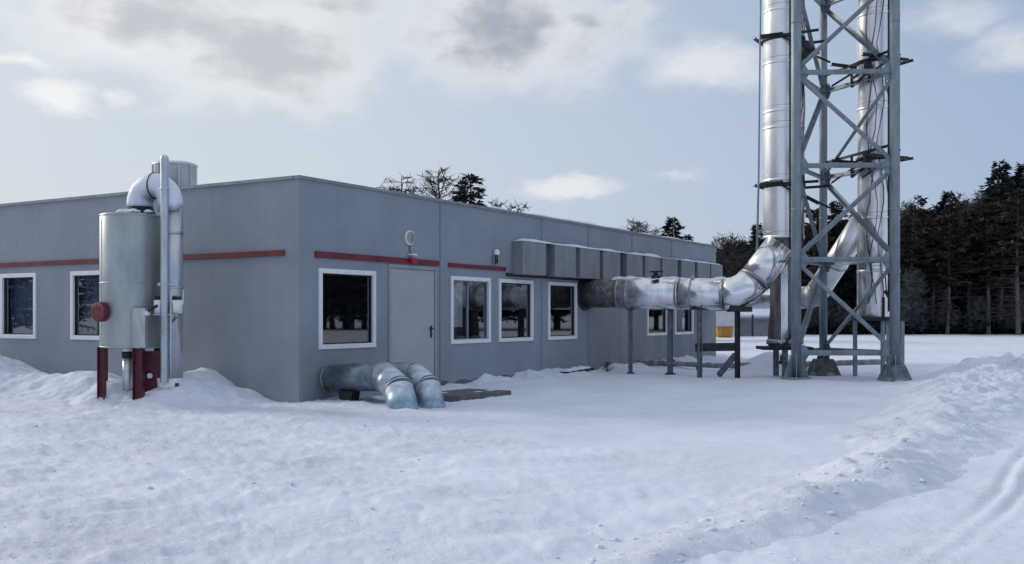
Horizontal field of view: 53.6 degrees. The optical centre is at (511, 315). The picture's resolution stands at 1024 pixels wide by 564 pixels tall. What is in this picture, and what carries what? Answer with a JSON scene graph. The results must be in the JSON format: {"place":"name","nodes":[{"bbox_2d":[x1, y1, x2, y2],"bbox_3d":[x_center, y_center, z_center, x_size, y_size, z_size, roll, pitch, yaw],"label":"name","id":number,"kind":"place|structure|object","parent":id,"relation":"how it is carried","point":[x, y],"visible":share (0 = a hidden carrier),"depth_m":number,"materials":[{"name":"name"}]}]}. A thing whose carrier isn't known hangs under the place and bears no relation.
{"place":"outdoors","nodes":[
{"label":"outdoors","id":0,"kind":"place"},
{"bbox_2d":[0,334,1023,563],"bbox_3d":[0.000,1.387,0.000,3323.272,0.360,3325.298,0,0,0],"label":"snow ground","id":1,"kind":"structure","parent":0,"point":[546,466],"depth_m":9.53,"materials":[{"name":"white snow"}]},
{"bbox_2d":[0,355,122,400],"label":"snow pile","id":2,"kind":"object","parent":1,"relation":"on","point":[21,380],"visible":0.7,"depth_m":18.72,"materials":[{"name":"white snow"}]},
{"bbox_2d":[91,206,159,399],"bbox_3d":[-6.537,-0.120,17.202,1.300,3.440,1.187,0,0,0],"label":"tank","id":3,"kind":"object","parent":1,"relation":"on","point":[129,260],"visible":0.89,"depth_m":16.77,"materials":[{"name":"grey metal"}]},
{"bbox_2d":[126,172,183,387],"bbox_3d":[-6.002,-0.549,17.007,1.121,3.738,0.638,0,0,15],"label":"vent pipe","id":4,"kind":"object","parent":3,"relation":"attached to","point":[144,190],"visible":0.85,"depth_m":16.89,"materials":[{"name":"metal"}]},
{"bbox_2d":[160,155,171,382],"bbox_3d":[-5.729,-0.781,16.787,0.189,3.763,0.152,0,0,-21],"label":"slim pipe","id":5,"kind":"object","parent":4,"relation":"attached to","point":[164,268],"visible":1,"depth_m":16.72,"materials":[{"name":"silver metal"}]},
{"bbox_2d":[64,367,278,409],"bbox_3d":[-5.760,1.230,17.628,3.920,0.630,3.185,0,0,0],"label":"snow pile","id":6,"kind":"object","parent":1,"relation":"on","point":[201,387],"visible":0.69,"depth_m":16.85,"materials":[{"name":"white snow"}]},
{"bbox_2d":[0,175,716,402],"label":"building","id":7,"kind":"structure","parent":1,"relation":"on","point":[294,285],"depth_m":20.46,"materials":[{"name":"grey metal"}]},
{"bbox_2d":[0,273,36,338],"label":"window","id":8,"kind":"structure","parent":7,"relation":"in","point":[22,286],"depth_m":21.72,"materials":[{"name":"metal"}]},
{"bbox_2d":[70,270,98,339],"bbox_3d":[-8.278,-0.233,20.266,1.754,1.425,0.288,0,0,31],"label":"window","id":9,"kind":"structure","parent":7,"relation":"in","point":[88,280],"depth_m":20.50,"materials":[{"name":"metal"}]},
{"bbox_2d":[151,160,197,186],"bbox_3d":[-6.646,-2.628,20.000,0.874,0.855,0.874,0,0,0],"label":"roof ventilator","id":10,"kind":"object","parent":7,"relation":"on","point":[182,173],"visible":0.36,"depth_m":19.68,"materials":[{"name":"metal"}]},
{"bbox_2d":[318,268,375,349],"bbox_3d":[-2.992,-0.122,18.393,0.098,1.425,1.562,0,0,31],"label":"window","id":11,"kind":"structure","parent":7,"relation":"in","point":[321,271],"depth_m":18.43,"materials":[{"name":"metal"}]},
{"bbox_2d":[404,230,414,244],"bbox_3d":[-2.005,-1.531,19.915,0.057,0.290,0.290,0,0,31],"label":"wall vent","id":12,"kind":"object","parent":7,"relation":"attached to","point":[409,237],"depth_m":19.86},
{"bbox_2d":[391,268,433,374],"bbox_3d":[-1.948,0.168,20.035,0.133,2.165,1.430,0,0,31],"label":"door","id":13,"kind":"structure","parent":7,"relation":"in","point":[412,291],"depth_m":20.03,"materials":[{"name":"paint"}]},
{"bbox_2d":[408,245,417,262],"bbox_3d":[-1.953,-1.233,19.929,0.126,0.396,0.190,0,0,31],"label":"exit lamp","id":14,"kind":"object","parent":7,"relation":"attached to","point":[412,260],"visible":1,"depth_m":19.88,"materials":[{"name":"red plastic"}]},
{"bbox_2d":[450,276,490,343],"bbox_3d":[-0.967,-0.122,21.861,0.248,1.425,1.539,0,0,31],"label":"window","id":15,"kind":"structure","parent":7,"relation":"in","point":[455,286],"depth_m":21.77,"materials":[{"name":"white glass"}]},
{"bbox_2d":[492,249,499,263],"bbox_3d":[-0.345,-1.322,22.557,0.143,0.320,0.160,0,0,31],"label":"wall lamp","id":16,"kind":"object","parent":7,"relation":"attached to","point":[495,253],"visible":1,"depth_m":22.51,"materials":[{"name":"metal"}]},
{"bbox_2d":[498,279,533,341],"bbox_3d":[0.076,-0.122,23.428,0.098,1.425,1.525,0,0,31],"label":"window","id":17,"kind":"structure","parent":7,"relation":"in","point":[530,337],"depth_m":23.69,"materials":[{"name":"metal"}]},
{"bbox_2d":[548,281,576,339],"bbox_3d":[1.242,-0.122,25.341,0.098,1.425,1.494,0,0,31],"label":"window","id":18,"kind":"structure","parent":7,"relation":"in","point":[559,284],"depth_m":25.64,"materials":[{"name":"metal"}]},
{"bbox_2d":[512,238,722,278],"bbox_3d":[3.574,-1.385,28.831,0.328,0.871,13.253,0,0,31],"label":"vent duct","id":19,"kind":"object","parent":7,"relation":"on","point":[532,257],"visible":0.89,"depth_m":26.08,"materials":[{"name":"grey metal"}]},
{"bbox_2d":[647,309,666,335],"bbox_3d":[4.330,-0.122,30.411,0.098,1.425,1.525,0,0,31],"label":"window","id":20,"kind":"structure","parent":7,"relation":"in","point":[665,311],"depth_m":30.48,"materials":[{"name":"metal"}]},
{"bbox_2d":[675,309,693,334],"bbox_3d":[5.379,-0.122,32.276,0.248,1.425,1.546,0,0,31],"label":"window","id":21,"kind":"structure","parent":7,"relation":"in","point":[679,314],"depth_m":32.58,"materials":[{"name":"metal"}]},
{"bbox_2d":[320,362,418,409],"bbox_3d":[-2.310,1.268,16.994,0.690,1.006,2.383,0,0,-43],"label":"bent duct","id":22,"kind":"object","parent":1,"relation":"on","point":[391,384],"visible":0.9,"depth_m":16.88,"materials":[{"name":"metal"}]},
{"bbox_2d":[376,172,417,193],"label":"larch tree","id":23,"kind":"object","parent":1,"relation":"on","point":[396,189],"visible":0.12,"depth_m":55.02,"materials":[{"name":"brown plant"}]},
{"bbox_2d":[390,362,445,408],"bbox_3d":[-1.879,1.269,17.353,0.611,0.984,2.292,0,0,-44],"label":"bent duct","id":24,"kind":"object","parent":1,"relation":"on","point":[427,387],"visible":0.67,"depth_m":16.72,"materials":[{"name":"silver metal"}]},
{"bbox_2d":[398,166,478,202],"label":"larch tree","id":25,"kind":"object","parent":1,"relation":"on","point":[438,195],"visible":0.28,"depth_m":53.46,"materials":[{"name":"brown plant"}]},
{"bbox_2d":[451,173,487,206],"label":"fir tree","id":26,"kind":"object","parent":1,"relation":"on","point":[471,196],"visible":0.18,"depth_m":52.61,"materials":[{"name":"green plant"}]},
{"bbox_2d":[442,389,510,401],"bbox_3d":[-0.930,1.466,18.497,0.943,0.169,1.776,0,0,38],"label":"door step","id":27,"kind":"object","parent":1,"relation":"on","point":[459,395],"depth_m":18.33,"materials":[{"name":"concrete"}]},
{"bbox_2d":[488,198,528,212],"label":"bare tree","id":28,"kind":"object","parent":1,"relation":"on","point":[511,205],"visible":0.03,"depth_m":52.96,"materials":[{"name":"brown plant"}]},
{"bbox_2d":[3,359,1018,563],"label":"snow clods","id":29,"kind":"object","parent":1,"relation":"on","point":[616,539],"visible":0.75,"depth_m":8.06,"materials":[{"name":"white snow"}]},
{"bbox_2d":[560,366,593,372],"bbox_3d":[1.591,1.314,24.866,0.260,0.173,1.458,0,0,29],"label":"board","id":30,"kind":"object","parent":1,"relation":"on","point":[578,368],"visible":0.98,"depth_m":24.72,"materials":[{"name":"black wood"}]},
{"bbox_2d":[601,362,614,371],"bbox_3d":[2.468,1.365,26.224,0.407,0.371,0.441,0,0,-9],"label":"dry bush","id":31,"kind":"object","parent":1,"relation":"on","point":[607,369],"visible":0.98,"depth_m":26.18,"materials":[{"name":"brown plant"}]},
{"bbox_2d":[625,308,635,373],"bbox_3d":[3.036,0.755,26.000,0.240,1.890,0.200,0,0,0],"label":"support post","id":32,"kind":"object","parent":1,"relation":"on","point":[630,341],"visible":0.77,"depth_m":25.99,"materials":[{"name":"metal"}]},
{"bbox_2d":[622,217,663,235],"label":"bare tree","id":33,"kind":"object","parent":1,"relation":"on","point":[634,228],"visible":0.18,"depth_m":61.88,"materials":[{"name":"brown plant"}]},
{"bbox_2d":[663,309,675,374],"bbox_3d":[4.008,0.755,25.700,0.312,1.890,0.260,0,0,0],"label":"support post","id":34,"kind":"object","parent":1,"relation":"on","point":[669,341],"visible":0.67,"depth_m":25.69,"materials":[{"name":"metal"}]},
{"bbox_2d":[659,216,686,239],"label":"fir tree","id":35,"kind":"object","parent":1,"relation":"on","point":[671,232],"visible":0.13,"depth_m":63.66,"materials":[{"name":"green plant"}]},
{"bbox_2d":[683,234,717,334],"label":"fir tree","id":36,"kind":"object","parent":1,"relation":"on","point":[689,237],"visible":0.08,"depth_m":63.90,"materials":[{"name":"green plant"}]},
{"bbox_2d":[691,307,751,377],"bbox_3d":[5.161,0.688,25.021,1.541,1.825,0.654,0,0,21],"label":"duct trestle","id":37,"kind":"object","parent":1,"relation":"on","point":[700,346],"visible":0.77,"depth_m":24.91,"materials":[{"name":"metal"}]},
{"bbox_2d":[577,237,790,310],"bbox_3d":[4.263,-1.026,25.405,5.354,1.807,1.148,0,0,18],"label":"flue duct","id":38,"kind":"object","parent":37,"relation":"on","point":[753,279],"visible":0.99,"depth_m":24.89,"materials":[{"name":"metal"}]},
{"bbox_2d":[716,326,733,337],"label":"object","id":39,"kind":"object","parent":1,"relation":"on","point":[724,331],"visible":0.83,"depth_m":69.56,"materials":[{"name":"plastic"}]},
{"bbox_2d":[707,232,755,310],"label":"bare tree","id":40,"kind":"object","parent":1,"relation":"on","point":[729,261],"visible":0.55,"depth_m":81.56,"materials":[{"name":"brown plant"}]},
{"bbox_2d":[724,248,746,310],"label":"fir tree","id":41,"kind":"object","parent":1,"relation":"on","point":[742,251],"visible":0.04,"depth_m":88.01,"materials":[{"name":"green plant"}]},
{"bbox_2d":[716,309,769,336],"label":"shed","id":42,"kind":"structure","parent":1,"relation":"on","point":[754,322],"depth_m":75.11,"materials":[{"name":"metal"}]},
{"bbox_2d":[741,223,769,288],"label":"fir tree","id":43,"kind":"object","parent":1,"relation":"on","point":[753,238],"visible":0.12,"depth_m":83.80,"materials":[{"name":"green plant"}]},
{"bbox_2d":[637,355,879,369],"bbox_3d":[6.259,1.361,27.781,7.173,0.628,1.052,0,0,23],"label":"ground pipe","id":44,"kind":"object","parent":1,"relation":"on","point":[720,365],"visible":0.41,"depth_m":27.51,"materials":[{"name":"metal"}]},
{"bbox_2d":[727,352,808,373],"bbox_3d":[7.150,1.266,27.600,3.300,0.585,2.300,0,0,0],"label":"snow pile","id":45,"kind":"object","parent":1,"relation":"on","point":[762,363],"visible":0.44,"depth_m":27.12,"materials":[{"name":"white snow"}]},
{"bbox_2d":[594,351,1023,563],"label":"snow bank","id":46,"kind":"structure","parent":1,"relation":"on","point":[780,512],"depth_m":9.38,"materials":[{"name":"white snow"}]},
{"bbox_2d":[801,207,835,327],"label":"pine tree","id":47,"kind":"object","parent":1,"relation":"on","point":[810,251],"visible":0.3,"depth_m":85.52,"materials":[{"name":"green plant"}]},
{"bbox_2d":[817,200,856,317],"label":"fir tree","id":48,"kind":"object","parent":1,"relation":"on","point":[834,205],"visible":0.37,"depth_m":87.22,"materials":[{"name":"green plant"}]},
{"bbox_2d":[781,0,911,381],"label":"lattice tower","id":49,"kind":"structure","parent":1,"relation":"on","point":[894,368],"depth_m":23.84,"materials":[{"name":"metal"}]},
{"bbox_2d":[753,0,830,376],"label":"chimney","id":50,"kind":"object","parent":49,"relation":"on","point":[776,67],"visible":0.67,"depth_m":24.90,"materials":[{"name":"silver metal"}]},
{"bbox_2d":[756,0,782,250],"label":"conductor rod","id":51,"kind":"object","parent":50,"relation":"attached to","point":[758,176],"visible":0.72,"depth_m":24.91,"materials":[{"name":"metal"}]},
{"bbox_2d":[801,40,819,59],"bbox_3d":[7.114,-6.494,24.607,0.661,0.570,0.280,0,0,20],"label":"junction cluster","id":52,"kind":"object","parent":50,"relation":"attached to","point":[805,52],"visible":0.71,"depth_m":24.50,"materials":[{"name":"metal"}]},
{"bbox_2d":[825,49,900,87],"bbox_3d":[8.454,-5.963,24.817,0.219,0.666,2.549,0,0,-26],"label":"bracket frame","id":53,"kind":"object","parent":49,"relation":"attached to","point":[867,63],"visible":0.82,"depth_m":24.70,"materials":[{"name":"metal"}]},
{"bbox_2d":[826,144,900,177],"bbox_3d":[8.454,-3.733,24.817,0.219,0.666,2.549,0,0,-26],"label":"bracket frame","id":54,"kind":"object","parent":49,"relation":"attached to","point":[866,159],"visible":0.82,"depth_m":24.78,"materials":[{"name":"metal"}]},
{"bbox_2d":[830,0,913,375],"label":"chimney","id":55,"kind":"object","parent":49,"relation":"attached to","point":[873,30],"visible":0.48,"depth_m":24.70,"materials":[{"name":"silver metal"}]},
{"bbox_2d":[744,209,857,308],"bbox_3d":[7.684,-1.444,29.690,0.818,2.513,9.592,0,0,-13],"label":"flue duct","id":56,"kind":"object","parent":55,"relation":"attached to","point":[845,245],"visible":0.43,"depth_m":26.22,"materials":[{"name":"silver metal"}]},
{"bbox_2d":[716,176,1023,321],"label":"forest","id":57,"kind":"object","parent":1,"relation":"on","point":[853,291],"visible":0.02,"depth_m":88.51,"materials":[{"name":"green plant"}]},
{"bbox_2d":[801,269,1023,334],"bbox_3d":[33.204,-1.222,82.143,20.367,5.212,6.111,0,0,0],"label":"undergrowth","id":58,"kind":"object","parent":1,"relation":"on","point":[912,292],"visible":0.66,"depth_m":81.47,"materials":[{"name":"green plant"}]},
{"bbox_2d":[900,200,934,269],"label":"bare tree","id":59,"kind":"object","parent":1,"relation":"on","point":[906,207],"visible":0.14,"depth_m":87.50,"materials":[{"name":"brown plant"}]},
{"bbox_2d":[900,207,946,333],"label":"pine tree","id":60,"kind":"object","parent":1,"relation":"on","point":[906,252],"visible":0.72,"depth_m":82.42,"materials":[{"name":"green plant"}]},
{"bbox_2d":[909,195,951,310],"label":"fir tree","id":61,"kind":"object","parent":1,"relation":"on","point":[922,202],"visible":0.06,"depth_m":90.36,"materials":[{"name":"green plant"}]},
{"bbox_2d":[906,216,969,333],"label":"pine tree","id":62,"kind":"object","parent":1,"relation":"on","point":[929,220],"visible":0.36,"depth_m":83.66,"materials":[{"name":"green plant"}]},
{"bbox_2d":[917,212,979,333],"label":"pine tree","id":63,"kind":"object","parent":1,"relation":"on","point":[941,234],"visible":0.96,"depth_m":81.63,"materials":[{"name":"green plant"}]},
{"bbox_2d":[934,191,972,317],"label":"bare tree","id":64,"kind":"object","parent":1,"relation":"on","point":[958,206],"visible":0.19,"depth_m":89.85,"materials":[{"name":"brown plant"}]},
{"bbox_2d":[934,190,985,311],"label":"fir tree","id":65,"kind":"object","parent":1,"relation":"on","point":[943,202],"visible":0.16,"depth_m":90.57,"materials":[{"name":"green plant"}]},
{"bbox_2d":[931,209,994,328],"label":"pine tree","id":66,"kind":"object","parent":1,"relation":"on","point":[964,215],"visible":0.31,"depth_m":83.80,"materials":[{"name":"green plant"}]},
{"bbox_2d":[952,189,997,309],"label":"bare tree","id":67,"kind":"object","parent":1,"relation":"on","point":[977,201],"visible":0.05,"depth_m":87.87,"materials":[{"name":"brown plant"}]},
{"bbox_2d":[952,159,1023,321],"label":"fir tree","id":68,"kind":"object","parent":1,"relation":"on","point":[997,174],"visible":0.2,"depth_m":85.72,"materials":[{"name":"green plant"}]},
{"bbox_2d":[953,200,1023,333],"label":"pine tree","id":69,"kind":"object","parent":1,"relation":"on","point":[977,238],"visible":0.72,"depth_m":81.68,"materials":[{"name":"green plant"}]},
{"bbox_2d":[968,199,1023,328],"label":"pine tree","id":70,"kind":"object","parent":1,"relation":"on","point":[1001,271],"visible":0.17,"depth_m":82.74,"materials":[{"name":"green plant"}]},
{"bbox_2d":[976,188,1023,334],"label":"pine tree","id":71,"kind":"object","parent":1,"relation":"on","point":[1006,233],"visible":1,"depth_m":79.84,"materials":[{"name":"green plant"}]},
{"bbox_2d":[980,162,1023,304],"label":"fir tree","id":72,"kind":"object","parent":1,"relation":"on","point":[1017,176],"visible":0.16,"depth_m":87.57,"materials":[{"name":"green plant"}]},
{"bbox_2d":[0,0,1023,251],"label":"sky","id":73,"kind":"structure","parent":0,"point":[605,113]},
{"bbox_2d":[716,256,728,310],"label":"fir tree","id":74,"kind":"object","parent":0,"point":[723,270],"visible":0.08,"depth_m":87.72,"materials":[{"name":"green plant"}]}
]}

